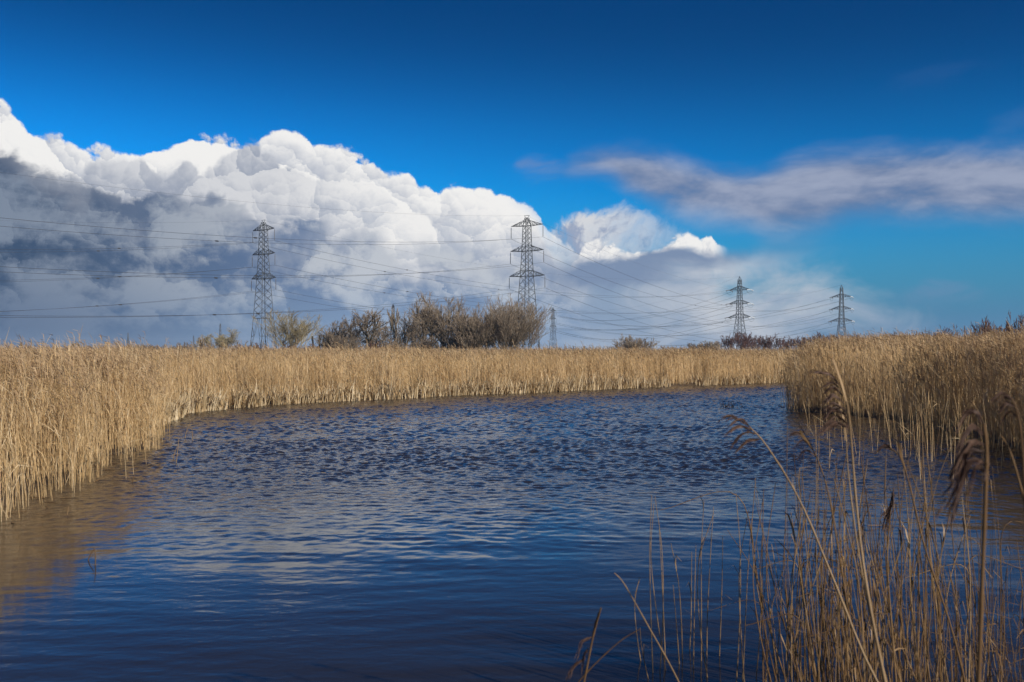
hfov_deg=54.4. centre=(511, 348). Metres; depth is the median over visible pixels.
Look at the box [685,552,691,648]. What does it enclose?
reed
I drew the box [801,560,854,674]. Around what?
reed
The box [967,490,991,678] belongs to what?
reed
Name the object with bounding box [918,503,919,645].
reed
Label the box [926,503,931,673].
reed
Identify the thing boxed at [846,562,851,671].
reed
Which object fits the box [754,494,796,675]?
reed
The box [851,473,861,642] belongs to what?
reed
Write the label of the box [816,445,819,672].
reed
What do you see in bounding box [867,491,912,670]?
reed
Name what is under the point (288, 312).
power cable
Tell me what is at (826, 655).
reed
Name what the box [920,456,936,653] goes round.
reed
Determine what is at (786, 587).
reed
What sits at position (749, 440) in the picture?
reed
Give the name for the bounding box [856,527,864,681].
reed
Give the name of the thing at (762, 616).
reed
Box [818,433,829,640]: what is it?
reed
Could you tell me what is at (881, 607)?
reed
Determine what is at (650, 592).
reed
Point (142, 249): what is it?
power cable
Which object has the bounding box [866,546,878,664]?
reed
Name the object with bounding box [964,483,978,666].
reed
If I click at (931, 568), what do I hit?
reed
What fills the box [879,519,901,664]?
reed
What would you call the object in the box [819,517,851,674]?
reed
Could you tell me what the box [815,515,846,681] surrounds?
reed
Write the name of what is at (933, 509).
reed
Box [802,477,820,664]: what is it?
reed
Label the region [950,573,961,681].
reed
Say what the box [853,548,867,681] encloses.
reed
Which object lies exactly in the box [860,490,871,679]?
reed
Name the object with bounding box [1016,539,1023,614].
reed
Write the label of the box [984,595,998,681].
reed
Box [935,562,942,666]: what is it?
reed
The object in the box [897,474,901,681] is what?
reed
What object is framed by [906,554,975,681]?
reed
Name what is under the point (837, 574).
reed
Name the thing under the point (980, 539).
reed
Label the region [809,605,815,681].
reed
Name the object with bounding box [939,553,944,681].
reed
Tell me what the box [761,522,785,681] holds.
reed
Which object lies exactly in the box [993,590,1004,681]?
reed
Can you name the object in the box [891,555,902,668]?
reed
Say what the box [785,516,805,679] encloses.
reed
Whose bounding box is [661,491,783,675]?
reed
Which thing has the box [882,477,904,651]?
reed
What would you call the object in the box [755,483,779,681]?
reed
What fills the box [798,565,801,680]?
reed
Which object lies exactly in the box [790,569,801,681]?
reed
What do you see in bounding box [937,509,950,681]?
reed
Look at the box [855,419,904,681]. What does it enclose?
reed
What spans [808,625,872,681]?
reed
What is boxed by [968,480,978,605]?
reed
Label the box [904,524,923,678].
reed
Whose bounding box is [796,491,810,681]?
reed
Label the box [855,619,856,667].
reed
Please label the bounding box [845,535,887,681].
reed
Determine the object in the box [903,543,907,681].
reed
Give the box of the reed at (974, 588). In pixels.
[967,482,976,663]
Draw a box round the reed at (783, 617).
[771,562,795,680]
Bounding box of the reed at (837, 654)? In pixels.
[796,640,838,681]
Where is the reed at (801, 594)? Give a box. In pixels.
[757,539,810,665]
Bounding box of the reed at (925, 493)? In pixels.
[904,407,946,681]
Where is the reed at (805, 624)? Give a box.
[804,556,822,681]
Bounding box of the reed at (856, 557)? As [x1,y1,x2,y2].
[845,510,870,619]
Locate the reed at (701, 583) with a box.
[697,495,703,660]
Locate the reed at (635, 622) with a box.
[634,577,640,660]
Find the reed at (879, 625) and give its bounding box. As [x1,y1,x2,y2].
[874,605,881,675]
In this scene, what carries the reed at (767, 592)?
in the pond water
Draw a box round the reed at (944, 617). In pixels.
[905,567,948,657]
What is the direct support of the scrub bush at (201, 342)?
on the ground
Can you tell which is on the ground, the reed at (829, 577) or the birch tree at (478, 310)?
the birch tree at (478, 310)
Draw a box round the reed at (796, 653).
[794,630,802,681]
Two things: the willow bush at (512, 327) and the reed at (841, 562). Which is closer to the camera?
the reed at (841, 562)
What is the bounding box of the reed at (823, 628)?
[811,553,824,680]
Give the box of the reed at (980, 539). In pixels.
[977,425,981,627]
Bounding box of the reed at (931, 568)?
[874,440,965,681]
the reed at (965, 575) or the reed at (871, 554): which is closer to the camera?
the reed at (965, 575)
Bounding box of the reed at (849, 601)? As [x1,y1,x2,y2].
[843,498,853,681]
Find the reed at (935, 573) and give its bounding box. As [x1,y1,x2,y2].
[926,510,939,668]
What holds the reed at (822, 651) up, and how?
on the pond water
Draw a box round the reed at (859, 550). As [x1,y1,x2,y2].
[855,460,874,667]
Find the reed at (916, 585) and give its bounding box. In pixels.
[893,500,939,678]
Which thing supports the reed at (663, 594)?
in the pond water
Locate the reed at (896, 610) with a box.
[818,574,896,681]
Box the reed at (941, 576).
[906,460,952,681]
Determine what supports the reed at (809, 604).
on the pond water
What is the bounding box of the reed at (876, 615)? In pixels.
[872,552,876,679]
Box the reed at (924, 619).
[921,512,924,681]
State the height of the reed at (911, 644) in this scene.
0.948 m
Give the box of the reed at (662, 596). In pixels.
[659,530,665,654]
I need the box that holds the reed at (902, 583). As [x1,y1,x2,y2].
[890,539,908,647]
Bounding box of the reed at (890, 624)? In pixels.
[879,561,892,677]
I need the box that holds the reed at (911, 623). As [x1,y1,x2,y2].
[908,560,920,678]
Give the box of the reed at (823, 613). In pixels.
[822,538,831,681]
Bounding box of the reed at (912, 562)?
[911,498,931,680]
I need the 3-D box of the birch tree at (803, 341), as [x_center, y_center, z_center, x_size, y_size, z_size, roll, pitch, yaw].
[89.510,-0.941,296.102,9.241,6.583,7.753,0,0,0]
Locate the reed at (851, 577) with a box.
[834,459,871,681]
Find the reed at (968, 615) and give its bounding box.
[967,567,973,679]
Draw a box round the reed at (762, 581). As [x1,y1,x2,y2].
[754,489,763,681]
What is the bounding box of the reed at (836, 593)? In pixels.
[831,486,853,681]
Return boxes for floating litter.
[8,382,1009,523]
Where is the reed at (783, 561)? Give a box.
[775,423,787,681]
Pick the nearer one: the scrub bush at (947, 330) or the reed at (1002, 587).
the reed at (1002, 587)
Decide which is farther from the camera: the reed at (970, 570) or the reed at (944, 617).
the reed at (970, 570)
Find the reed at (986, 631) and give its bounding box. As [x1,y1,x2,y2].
[978,541,987,681]
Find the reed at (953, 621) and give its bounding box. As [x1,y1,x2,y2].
[915,586,957,675]
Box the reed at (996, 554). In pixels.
[977,421,997,647]
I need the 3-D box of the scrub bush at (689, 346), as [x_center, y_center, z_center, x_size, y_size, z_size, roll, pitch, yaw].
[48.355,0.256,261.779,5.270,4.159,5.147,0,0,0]
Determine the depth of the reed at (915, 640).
5.30 m
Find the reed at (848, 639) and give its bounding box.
[841,600,850,663]
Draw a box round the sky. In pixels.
[0,0,1023,349]
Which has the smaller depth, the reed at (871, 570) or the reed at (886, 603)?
the reed at (886, 603)
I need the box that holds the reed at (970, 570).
[967,501,984,652]
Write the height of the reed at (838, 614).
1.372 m
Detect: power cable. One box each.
[0,240,274,249]
[0,262,542,275]
[0,288,540,315]
[0,289,506,317]
[0,291,249,311]
[1,172,460,215]
[2,226,492,244]
[6,218,535,241]
[12,264,506,278]
[15,267,248,281]
[18,290,269,310]
[33,220,252,222]
[34,265,270,279]
[67,243,245,251]
[252,291,723,329]
[254,267,725,313]
[255,243,720,297]
[269,221,737,279]
[276,265,742,312]
[278,241,742,296]
[279,290,738,329]
[510,289,818,342]
[511,264,825,326]
[514,240,827,311]
[544,237,841,310]
[546,263,843,326]
[546,288,851,342]
[558,291,750,320]
[559,310,850,335]
[562,298,831,326]
[563,294,724,320]
[567,298,849,326]
[571,310,831,335]
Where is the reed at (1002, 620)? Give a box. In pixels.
[993,559,1012,680]
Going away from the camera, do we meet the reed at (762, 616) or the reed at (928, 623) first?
the reed at (762, 616)
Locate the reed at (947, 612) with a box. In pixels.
[930,535,947,681]
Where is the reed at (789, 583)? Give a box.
[786,517,802,681]
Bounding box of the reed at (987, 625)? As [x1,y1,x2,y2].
[987,553,1001,681]
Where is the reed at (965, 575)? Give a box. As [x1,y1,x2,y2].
[957,481,972,681]
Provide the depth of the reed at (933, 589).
5.56 m
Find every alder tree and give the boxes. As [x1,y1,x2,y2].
[330,315,353,354]
[340,310,374,347]
[373,326,396,343]
[405,317,430,348]
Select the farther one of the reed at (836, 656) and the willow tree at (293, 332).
the willow tree at (293, 332)
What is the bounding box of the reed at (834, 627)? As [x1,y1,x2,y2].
[789,564,844,681]
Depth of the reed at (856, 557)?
5.69 m
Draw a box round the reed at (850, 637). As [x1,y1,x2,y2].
[839,586,852,681]
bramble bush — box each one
[280,343,317,352]
[330,335,370,352]
[360,341,381,356]
[378,338,412,351]
[408,335,447,357]
[433,331,464,355]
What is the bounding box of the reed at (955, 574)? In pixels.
[947,501,959,680]
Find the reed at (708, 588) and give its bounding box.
[706,507,713,657]
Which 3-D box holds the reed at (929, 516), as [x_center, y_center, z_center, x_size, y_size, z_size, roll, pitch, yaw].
[2.715,1.354,6.273,0.261,1.853,0.056,0,0,-18]
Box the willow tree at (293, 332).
[249,307,325,348]
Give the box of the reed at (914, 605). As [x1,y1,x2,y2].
[913,519,916,681]
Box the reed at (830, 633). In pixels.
[830,572,839,673]
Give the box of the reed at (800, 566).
[790,478,805,681]
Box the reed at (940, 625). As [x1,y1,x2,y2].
[932,550,941,681]
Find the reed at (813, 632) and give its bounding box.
[810,574,818,681]
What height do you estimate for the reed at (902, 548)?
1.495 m
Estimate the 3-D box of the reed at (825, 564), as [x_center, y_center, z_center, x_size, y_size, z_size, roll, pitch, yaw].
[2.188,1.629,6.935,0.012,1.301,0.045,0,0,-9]
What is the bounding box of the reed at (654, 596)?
[651,506,665,669]
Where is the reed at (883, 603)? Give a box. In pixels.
[874,536,909,681]
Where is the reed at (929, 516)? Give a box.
[925,427,958,664]
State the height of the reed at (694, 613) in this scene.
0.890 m
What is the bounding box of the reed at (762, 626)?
[756,568,767,680]
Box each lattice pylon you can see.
[248,221,276,350]
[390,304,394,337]
[509,215,543,353]
[549,308,556,347]
[726,276,754,349]
[828,285,854,337]
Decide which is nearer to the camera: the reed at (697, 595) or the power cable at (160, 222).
the reed at (697, 595)
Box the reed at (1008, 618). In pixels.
[1007,559,1016,681]
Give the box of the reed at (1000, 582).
[992,467,1000,681]
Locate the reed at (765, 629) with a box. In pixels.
[685,600,769,672]
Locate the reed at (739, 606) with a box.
[739,510,748,681]
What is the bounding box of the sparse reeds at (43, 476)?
[0,398,156,521]
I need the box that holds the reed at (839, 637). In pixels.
[836,561,846,681]
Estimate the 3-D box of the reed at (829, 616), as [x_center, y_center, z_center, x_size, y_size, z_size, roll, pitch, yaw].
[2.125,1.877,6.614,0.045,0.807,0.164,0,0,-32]
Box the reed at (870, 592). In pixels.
[866,558,876,671]
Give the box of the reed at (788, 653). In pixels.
[788,618,788,681]
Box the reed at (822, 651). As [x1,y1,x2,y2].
[816,601,825,681]
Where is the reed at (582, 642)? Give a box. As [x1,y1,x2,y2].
[566,607,601,681]
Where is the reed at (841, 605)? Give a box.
[841,528,843,668]
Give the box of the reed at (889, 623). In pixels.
[879,576,900,681]
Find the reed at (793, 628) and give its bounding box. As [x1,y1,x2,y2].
[792,548,798,681]
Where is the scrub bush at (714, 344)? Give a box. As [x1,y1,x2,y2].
[699,341,723,353]
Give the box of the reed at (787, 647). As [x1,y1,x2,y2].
[774,611,793,678]
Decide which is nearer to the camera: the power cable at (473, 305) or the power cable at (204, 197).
the power cable at (204, 197)
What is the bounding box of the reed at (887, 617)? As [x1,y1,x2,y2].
[885,561,891,657]
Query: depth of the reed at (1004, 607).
6.27 m
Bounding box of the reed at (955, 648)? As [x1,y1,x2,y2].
[955,621,958,680]
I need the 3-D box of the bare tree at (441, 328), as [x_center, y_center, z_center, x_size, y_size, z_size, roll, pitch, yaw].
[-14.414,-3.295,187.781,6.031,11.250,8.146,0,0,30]
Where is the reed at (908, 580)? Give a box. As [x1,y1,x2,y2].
[907,495,924,678]
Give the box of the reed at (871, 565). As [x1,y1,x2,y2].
[864,497,874,648]
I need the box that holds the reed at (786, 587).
[782,504,798,680]
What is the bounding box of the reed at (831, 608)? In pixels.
[827,536,832,661]
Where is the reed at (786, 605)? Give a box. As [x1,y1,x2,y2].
[774,539,800,671]
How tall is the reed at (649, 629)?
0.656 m
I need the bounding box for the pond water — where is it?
[0,382,1023,681]
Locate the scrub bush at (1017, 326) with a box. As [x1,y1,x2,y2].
[994,312,1023,336]
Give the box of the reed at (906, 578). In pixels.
[900,467,914,671]
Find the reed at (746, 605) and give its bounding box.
[742,521,751,681]
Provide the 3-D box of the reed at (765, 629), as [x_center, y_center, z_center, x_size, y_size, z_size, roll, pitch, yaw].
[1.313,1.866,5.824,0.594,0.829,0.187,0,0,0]
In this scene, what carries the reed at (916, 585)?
in the pond water
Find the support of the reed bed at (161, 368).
on the ground
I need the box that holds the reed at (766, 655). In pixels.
[759,624,769,681]
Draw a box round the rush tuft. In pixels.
[719,399,743,407]
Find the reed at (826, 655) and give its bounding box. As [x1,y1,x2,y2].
[819,578,827,676]
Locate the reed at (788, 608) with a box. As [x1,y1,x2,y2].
[778,543,803,680]
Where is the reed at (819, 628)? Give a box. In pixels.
[817,560,824,675]
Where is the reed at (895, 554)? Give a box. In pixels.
[886,502,902,623]
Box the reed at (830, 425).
[806,354,886,681]
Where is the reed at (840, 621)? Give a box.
[838,527,850,681]
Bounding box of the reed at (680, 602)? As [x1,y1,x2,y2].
[671,545,682,661]
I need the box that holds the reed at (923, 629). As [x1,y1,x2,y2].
[920,559,923,679]
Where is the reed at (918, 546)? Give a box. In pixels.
[899,476,928,678]
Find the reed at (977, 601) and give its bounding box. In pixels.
[966,555,1023,670]
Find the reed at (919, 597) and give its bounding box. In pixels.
[913,503,930,680]
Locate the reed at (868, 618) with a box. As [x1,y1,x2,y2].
[858,566,873,681]
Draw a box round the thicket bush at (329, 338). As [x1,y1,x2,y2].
[316,328,348,352]
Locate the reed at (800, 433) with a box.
[786,420,861,681]
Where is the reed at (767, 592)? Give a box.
[766,483,778,681]
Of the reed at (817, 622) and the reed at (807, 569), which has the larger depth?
the reed at (817, 622)
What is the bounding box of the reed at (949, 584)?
[935,515,973,680]
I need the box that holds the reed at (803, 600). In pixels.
[796,491,813,681]
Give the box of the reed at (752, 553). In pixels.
[742,478,774,670]
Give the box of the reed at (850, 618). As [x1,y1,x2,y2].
[841,552,857,680]
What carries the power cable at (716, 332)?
attached to the lattice pylon at (842, 310)
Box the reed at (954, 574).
[948,490,956,661]
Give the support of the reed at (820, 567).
in the pond water
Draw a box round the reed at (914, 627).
[900,478,920,680]
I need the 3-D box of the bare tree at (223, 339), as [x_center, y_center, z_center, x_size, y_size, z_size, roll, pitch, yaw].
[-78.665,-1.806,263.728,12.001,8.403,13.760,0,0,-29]
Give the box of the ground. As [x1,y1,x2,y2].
[0,350,1023,592]
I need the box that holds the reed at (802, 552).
[800,456,822,666]
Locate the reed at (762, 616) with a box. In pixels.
[759,541,776,681]
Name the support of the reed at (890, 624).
in the pond water
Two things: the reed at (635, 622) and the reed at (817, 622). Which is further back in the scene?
the reed at (635, 622)
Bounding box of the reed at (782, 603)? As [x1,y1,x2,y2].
[771,544,799,680]
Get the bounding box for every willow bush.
[435,309,502,354]
[448,293,553,360]
[613,333,658,350]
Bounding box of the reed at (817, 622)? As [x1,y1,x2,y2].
[817,532,827,672]
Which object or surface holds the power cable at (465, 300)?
attached to the lattice pylon at (742, 301)
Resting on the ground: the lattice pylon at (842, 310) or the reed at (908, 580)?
the lattice pylon at (842, 310)
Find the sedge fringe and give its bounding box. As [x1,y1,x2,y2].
[143,367,793,425]
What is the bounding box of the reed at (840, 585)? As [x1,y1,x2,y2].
[829,492,847,681]
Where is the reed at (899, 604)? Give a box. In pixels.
[880,505,909,681]
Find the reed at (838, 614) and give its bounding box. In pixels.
[833,529,844,681]
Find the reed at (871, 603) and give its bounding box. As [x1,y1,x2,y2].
[865,541,871,680]
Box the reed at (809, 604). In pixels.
[809,552,816,674]
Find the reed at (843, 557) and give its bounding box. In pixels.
[838,472,852,681]
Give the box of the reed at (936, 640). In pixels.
[930,575,938,679]
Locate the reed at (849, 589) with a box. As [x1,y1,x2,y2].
[831,528,859,680]
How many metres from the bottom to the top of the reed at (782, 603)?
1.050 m
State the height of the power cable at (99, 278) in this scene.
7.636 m
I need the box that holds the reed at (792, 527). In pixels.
[781,509,816,681]
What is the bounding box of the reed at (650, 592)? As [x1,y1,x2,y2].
[649,495,652,672]
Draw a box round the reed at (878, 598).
[877,541,882,660]
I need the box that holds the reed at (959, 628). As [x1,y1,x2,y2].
[948,564,962,665]
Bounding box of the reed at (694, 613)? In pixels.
[693,552,695,664]
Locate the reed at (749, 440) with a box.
[715,414,878,681]
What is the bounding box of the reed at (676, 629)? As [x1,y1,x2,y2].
[673,588,679,663]
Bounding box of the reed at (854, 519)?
[834,401,882,681]
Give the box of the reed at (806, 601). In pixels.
[803,511,813,679]
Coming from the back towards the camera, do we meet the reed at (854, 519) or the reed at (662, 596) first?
the reed at (662, 596)
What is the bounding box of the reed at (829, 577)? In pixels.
[814,452,837,681]
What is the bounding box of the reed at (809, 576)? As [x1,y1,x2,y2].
[797,467,820,681]
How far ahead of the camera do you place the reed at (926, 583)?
7.65 m
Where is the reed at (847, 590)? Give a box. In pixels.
[845,511,866,674]
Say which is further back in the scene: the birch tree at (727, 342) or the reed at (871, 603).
the birch tree at (727, 342)
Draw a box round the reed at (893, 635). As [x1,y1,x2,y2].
[892,607,927,661]
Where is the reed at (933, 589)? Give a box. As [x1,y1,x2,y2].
[924,483,947,681]
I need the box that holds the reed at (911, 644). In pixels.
[895,554,911,677]
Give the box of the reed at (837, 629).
[837,544,839,681]
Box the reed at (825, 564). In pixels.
[825,494,827,650]
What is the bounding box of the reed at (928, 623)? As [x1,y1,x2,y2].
[919,567,928,681]
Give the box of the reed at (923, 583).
[826,525,933,680]
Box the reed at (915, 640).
[908,587,917,681]
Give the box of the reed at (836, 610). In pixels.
[824,577,850,665]
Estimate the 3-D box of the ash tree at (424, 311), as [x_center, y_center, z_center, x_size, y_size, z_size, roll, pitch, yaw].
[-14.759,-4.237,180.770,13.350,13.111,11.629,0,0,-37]
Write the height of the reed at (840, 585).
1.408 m
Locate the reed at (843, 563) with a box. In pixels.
[839,506,855,620]
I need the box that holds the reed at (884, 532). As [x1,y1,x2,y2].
[882,460,897,676]
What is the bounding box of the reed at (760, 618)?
[756,542,761,677]
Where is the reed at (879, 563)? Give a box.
[866,496,890,637]
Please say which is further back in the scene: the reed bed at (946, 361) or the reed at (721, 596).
the reed bed at (946, 361)
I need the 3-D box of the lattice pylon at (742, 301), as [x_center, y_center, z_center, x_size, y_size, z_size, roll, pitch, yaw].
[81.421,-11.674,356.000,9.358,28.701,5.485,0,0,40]
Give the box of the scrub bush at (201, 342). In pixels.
[192,337,214,351]
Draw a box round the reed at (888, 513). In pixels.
[873,488,896,681]
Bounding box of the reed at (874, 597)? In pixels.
[873,514,898,681]
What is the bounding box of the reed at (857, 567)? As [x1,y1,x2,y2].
[840,458,870,681]
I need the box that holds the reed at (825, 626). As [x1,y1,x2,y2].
[823,550,832,681]
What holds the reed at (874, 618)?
on the pond water
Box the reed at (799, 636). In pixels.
[798,585,841,677]
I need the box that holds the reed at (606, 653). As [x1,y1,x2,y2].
[578,629,639,681]
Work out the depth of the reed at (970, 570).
7.16 m
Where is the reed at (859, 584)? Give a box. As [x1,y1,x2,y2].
[859,494,869,681]
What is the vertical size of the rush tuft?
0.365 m
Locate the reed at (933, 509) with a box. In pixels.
[918,406,942,671]
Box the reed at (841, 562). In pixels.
[840,475,854,660]
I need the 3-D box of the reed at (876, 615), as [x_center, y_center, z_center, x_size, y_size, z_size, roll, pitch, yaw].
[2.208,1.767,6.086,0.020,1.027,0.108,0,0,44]
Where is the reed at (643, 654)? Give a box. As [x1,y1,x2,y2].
[640,631,649,678]
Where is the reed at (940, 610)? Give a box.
[924,555,940,681]
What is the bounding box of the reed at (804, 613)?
[799,539,858,681]
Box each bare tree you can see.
[193,327,239,350]
[313,325,333,344]
[336,326,362,345]
[351,307,390,343]
[363,320,395,345]
[387,307,414,347]
[395,311,427,345]
[428,302,452,345]
[443,309,475,352]
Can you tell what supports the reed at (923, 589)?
on the pond water
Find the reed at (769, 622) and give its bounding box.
[766,563,785,681]
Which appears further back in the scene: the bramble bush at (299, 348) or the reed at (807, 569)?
the bramble bush at (299, 348)
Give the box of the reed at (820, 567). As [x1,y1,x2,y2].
[818,484,829,681]
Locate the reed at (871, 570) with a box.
[855,511,885,640]
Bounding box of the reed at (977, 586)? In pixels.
[941,488,999,670]
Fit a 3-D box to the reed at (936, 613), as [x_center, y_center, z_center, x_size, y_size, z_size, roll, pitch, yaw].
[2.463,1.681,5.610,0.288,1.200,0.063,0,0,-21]
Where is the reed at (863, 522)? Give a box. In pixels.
[863,434,870,681]
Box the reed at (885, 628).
[872,578,901,681]
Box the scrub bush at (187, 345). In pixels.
[170,341,205,351]
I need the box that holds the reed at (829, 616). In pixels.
[825,573,839,656]
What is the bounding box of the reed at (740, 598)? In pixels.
[728,497,740,681]
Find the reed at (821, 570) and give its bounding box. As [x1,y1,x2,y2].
[821,509,831,677]
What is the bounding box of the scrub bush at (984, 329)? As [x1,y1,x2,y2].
[964,317,1002,338]
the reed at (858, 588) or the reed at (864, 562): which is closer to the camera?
the reed at (858, 588)
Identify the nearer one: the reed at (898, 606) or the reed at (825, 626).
the reed at (898, 606)
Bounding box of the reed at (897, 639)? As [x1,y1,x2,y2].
[892,584,903,681]
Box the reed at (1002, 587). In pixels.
[998,521,1023,679]
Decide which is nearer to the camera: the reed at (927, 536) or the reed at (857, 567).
the reed at (857, 567)
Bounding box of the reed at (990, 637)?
[987,597,995,677]
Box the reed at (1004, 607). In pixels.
[1001,568,1007,647]
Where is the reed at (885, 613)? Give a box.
[874,540,888,664]
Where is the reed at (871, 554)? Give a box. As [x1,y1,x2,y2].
[861,458,876,653]
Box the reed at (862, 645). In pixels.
[852,607,881,681]
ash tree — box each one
[399,291,465,343]
[414,296,467,348]
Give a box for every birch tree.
[470,303,485,320]
[720,333,739,351]
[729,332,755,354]
[735,331,761,355]
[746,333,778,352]
[760,337,785,349]
[772,336,802,352]
[785,335,808,347]
[798,336,810,348]
[811,332,833,341]
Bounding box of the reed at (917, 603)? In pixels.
[917,539,930,667]
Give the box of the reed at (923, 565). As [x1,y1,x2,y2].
[923,435,938,678]
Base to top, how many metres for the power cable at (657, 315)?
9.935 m
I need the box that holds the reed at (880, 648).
[878,623,884,681]
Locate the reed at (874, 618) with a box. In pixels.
[867,564,881,681]
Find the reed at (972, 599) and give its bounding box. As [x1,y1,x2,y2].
[965,561,972,681]
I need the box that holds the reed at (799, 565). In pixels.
[794,457,801,668]
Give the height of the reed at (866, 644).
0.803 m
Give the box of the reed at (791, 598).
[791,511,805,681]
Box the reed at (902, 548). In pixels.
[902,488,914,660]
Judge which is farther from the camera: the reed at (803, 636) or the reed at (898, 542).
the reed at (898, 542)
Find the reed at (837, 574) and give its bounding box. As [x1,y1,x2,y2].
[837,448,855,678]
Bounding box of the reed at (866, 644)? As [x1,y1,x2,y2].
[843,608,881,681]
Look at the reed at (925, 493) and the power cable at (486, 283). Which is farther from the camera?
the power cable at (486, 283)
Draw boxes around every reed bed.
[0,326,195,455]
[772,315,1023,449]
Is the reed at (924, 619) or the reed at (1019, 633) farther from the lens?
the reed at (1019, 633)
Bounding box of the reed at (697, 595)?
[697,513,713,676]
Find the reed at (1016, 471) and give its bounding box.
[1001,405,1023,503]
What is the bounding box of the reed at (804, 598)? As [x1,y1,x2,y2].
[801,547,813,674]
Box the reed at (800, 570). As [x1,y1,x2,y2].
[799,529,817,677]
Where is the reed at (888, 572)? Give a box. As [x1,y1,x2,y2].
[876,488,893,671]
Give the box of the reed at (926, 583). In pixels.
[926,525,926,631]
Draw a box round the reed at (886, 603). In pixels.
[869,512,914,677]
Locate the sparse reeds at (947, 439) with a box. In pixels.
[803,377,1022,483]
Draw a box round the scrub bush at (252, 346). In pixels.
[237,342,262,353]
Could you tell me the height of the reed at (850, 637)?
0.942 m
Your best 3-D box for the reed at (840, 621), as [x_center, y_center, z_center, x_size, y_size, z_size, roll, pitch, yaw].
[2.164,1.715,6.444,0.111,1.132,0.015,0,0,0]
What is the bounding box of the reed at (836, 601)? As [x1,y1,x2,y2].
[830,537,840,660]
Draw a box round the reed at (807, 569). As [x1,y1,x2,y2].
[786,459,816,681]
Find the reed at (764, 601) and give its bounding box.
[728,531,775,669]
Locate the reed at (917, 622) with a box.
[917,570,918,667]
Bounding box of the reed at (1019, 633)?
[1019,580,1023,681]
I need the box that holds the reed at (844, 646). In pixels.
[842,595,845,675]
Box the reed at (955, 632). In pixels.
[948,580,959,677]
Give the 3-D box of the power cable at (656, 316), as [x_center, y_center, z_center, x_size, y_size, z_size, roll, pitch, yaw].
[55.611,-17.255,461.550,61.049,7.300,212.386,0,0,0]
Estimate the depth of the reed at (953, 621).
6.69 m
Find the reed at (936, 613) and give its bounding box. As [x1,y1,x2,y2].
[934,542,952,679]
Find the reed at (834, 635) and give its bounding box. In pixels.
[832,608,845,681]
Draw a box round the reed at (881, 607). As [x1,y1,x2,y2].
[863,520,890,681]
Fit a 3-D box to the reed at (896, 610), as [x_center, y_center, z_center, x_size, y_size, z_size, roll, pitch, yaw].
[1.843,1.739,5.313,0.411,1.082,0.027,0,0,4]
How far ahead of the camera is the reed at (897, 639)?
5.40 m
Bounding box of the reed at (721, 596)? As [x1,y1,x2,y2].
[719,536,730,655]
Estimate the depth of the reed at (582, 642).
4.00 m
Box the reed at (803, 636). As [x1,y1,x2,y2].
[745,614,804,681]
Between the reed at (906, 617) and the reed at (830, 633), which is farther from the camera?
the reed at (830, 633)
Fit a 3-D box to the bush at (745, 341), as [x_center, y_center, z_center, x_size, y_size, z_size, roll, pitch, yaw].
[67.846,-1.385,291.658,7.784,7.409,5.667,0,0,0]
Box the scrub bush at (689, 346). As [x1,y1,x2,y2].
[686,342,699,355]
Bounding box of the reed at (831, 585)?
[828,528,832,680]
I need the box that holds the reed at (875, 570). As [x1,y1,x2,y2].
[872,509,881,677]
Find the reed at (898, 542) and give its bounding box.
[897,408,919,672]
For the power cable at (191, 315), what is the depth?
124.44 m
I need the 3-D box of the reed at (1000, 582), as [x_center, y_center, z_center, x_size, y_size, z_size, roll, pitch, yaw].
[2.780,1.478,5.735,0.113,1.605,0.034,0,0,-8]
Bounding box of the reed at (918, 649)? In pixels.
[918,616,920,679]
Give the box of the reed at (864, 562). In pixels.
[864,506,880,676]
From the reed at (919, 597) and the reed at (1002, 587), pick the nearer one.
the reed at (919, 597)
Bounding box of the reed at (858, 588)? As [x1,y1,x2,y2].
[834,479,864,681]
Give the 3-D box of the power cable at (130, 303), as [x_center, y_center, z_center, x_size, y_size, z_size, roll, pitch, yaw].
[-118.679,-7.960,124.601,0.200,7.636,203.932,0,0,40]
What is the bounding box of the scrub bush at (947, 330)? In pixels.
[925,325,964,339]
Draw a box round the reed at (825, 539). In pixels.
[825,447,833,628]
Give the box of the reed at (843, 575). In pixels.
[840,498,872,681]
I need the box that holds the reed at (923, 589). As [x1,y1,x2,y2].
[908,468,925,681]
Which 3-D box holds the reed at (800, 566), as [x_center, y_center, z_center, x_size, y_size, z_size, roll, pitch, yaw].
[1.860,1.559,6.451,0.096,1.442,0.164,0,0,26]
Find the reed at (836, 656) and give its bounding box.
[835,630,837,681]
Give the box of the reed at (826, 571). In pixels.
[817,443,848,681]
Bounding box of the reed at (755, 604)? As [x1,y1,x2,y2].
[750,502,771,681]
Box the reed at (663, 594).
[655,499,663,672]
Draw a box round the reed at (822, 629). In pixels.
[821,512,824,681]
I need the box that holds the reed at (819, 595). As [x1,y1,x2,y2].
[817,499,844,680]
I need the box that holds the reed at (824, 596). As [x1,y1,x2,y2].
[822,488,831,680]
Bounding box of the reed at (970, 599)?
[962,499,970,681]
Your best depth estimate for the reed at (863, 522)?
6.04 m
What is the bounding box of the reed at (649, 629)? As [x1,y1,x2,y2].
[614,573,678,681]
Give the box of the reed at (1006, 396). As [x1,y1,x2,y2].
[990,391,1023,500]
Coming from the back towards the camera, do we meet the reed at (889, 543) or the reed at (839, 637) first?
the reed at (889, 543)
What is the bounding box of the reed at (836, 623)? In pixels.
[831,588,844,679]
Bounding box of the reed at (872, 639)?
[869,535,885,681]
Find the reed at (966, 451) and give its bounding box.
[932,408,989,681]
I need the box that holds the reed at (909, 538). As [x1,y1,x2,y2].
[900,443,918,681]
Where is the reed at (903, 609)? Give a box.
[893,538,912,675]
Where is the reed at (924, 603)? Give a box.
[916,528,926,681]
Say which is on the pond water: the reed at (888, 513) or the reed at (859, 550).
the reed at (859, 550)
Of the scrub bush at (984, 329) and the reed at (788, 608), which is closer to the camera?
the reed at (788, 608)

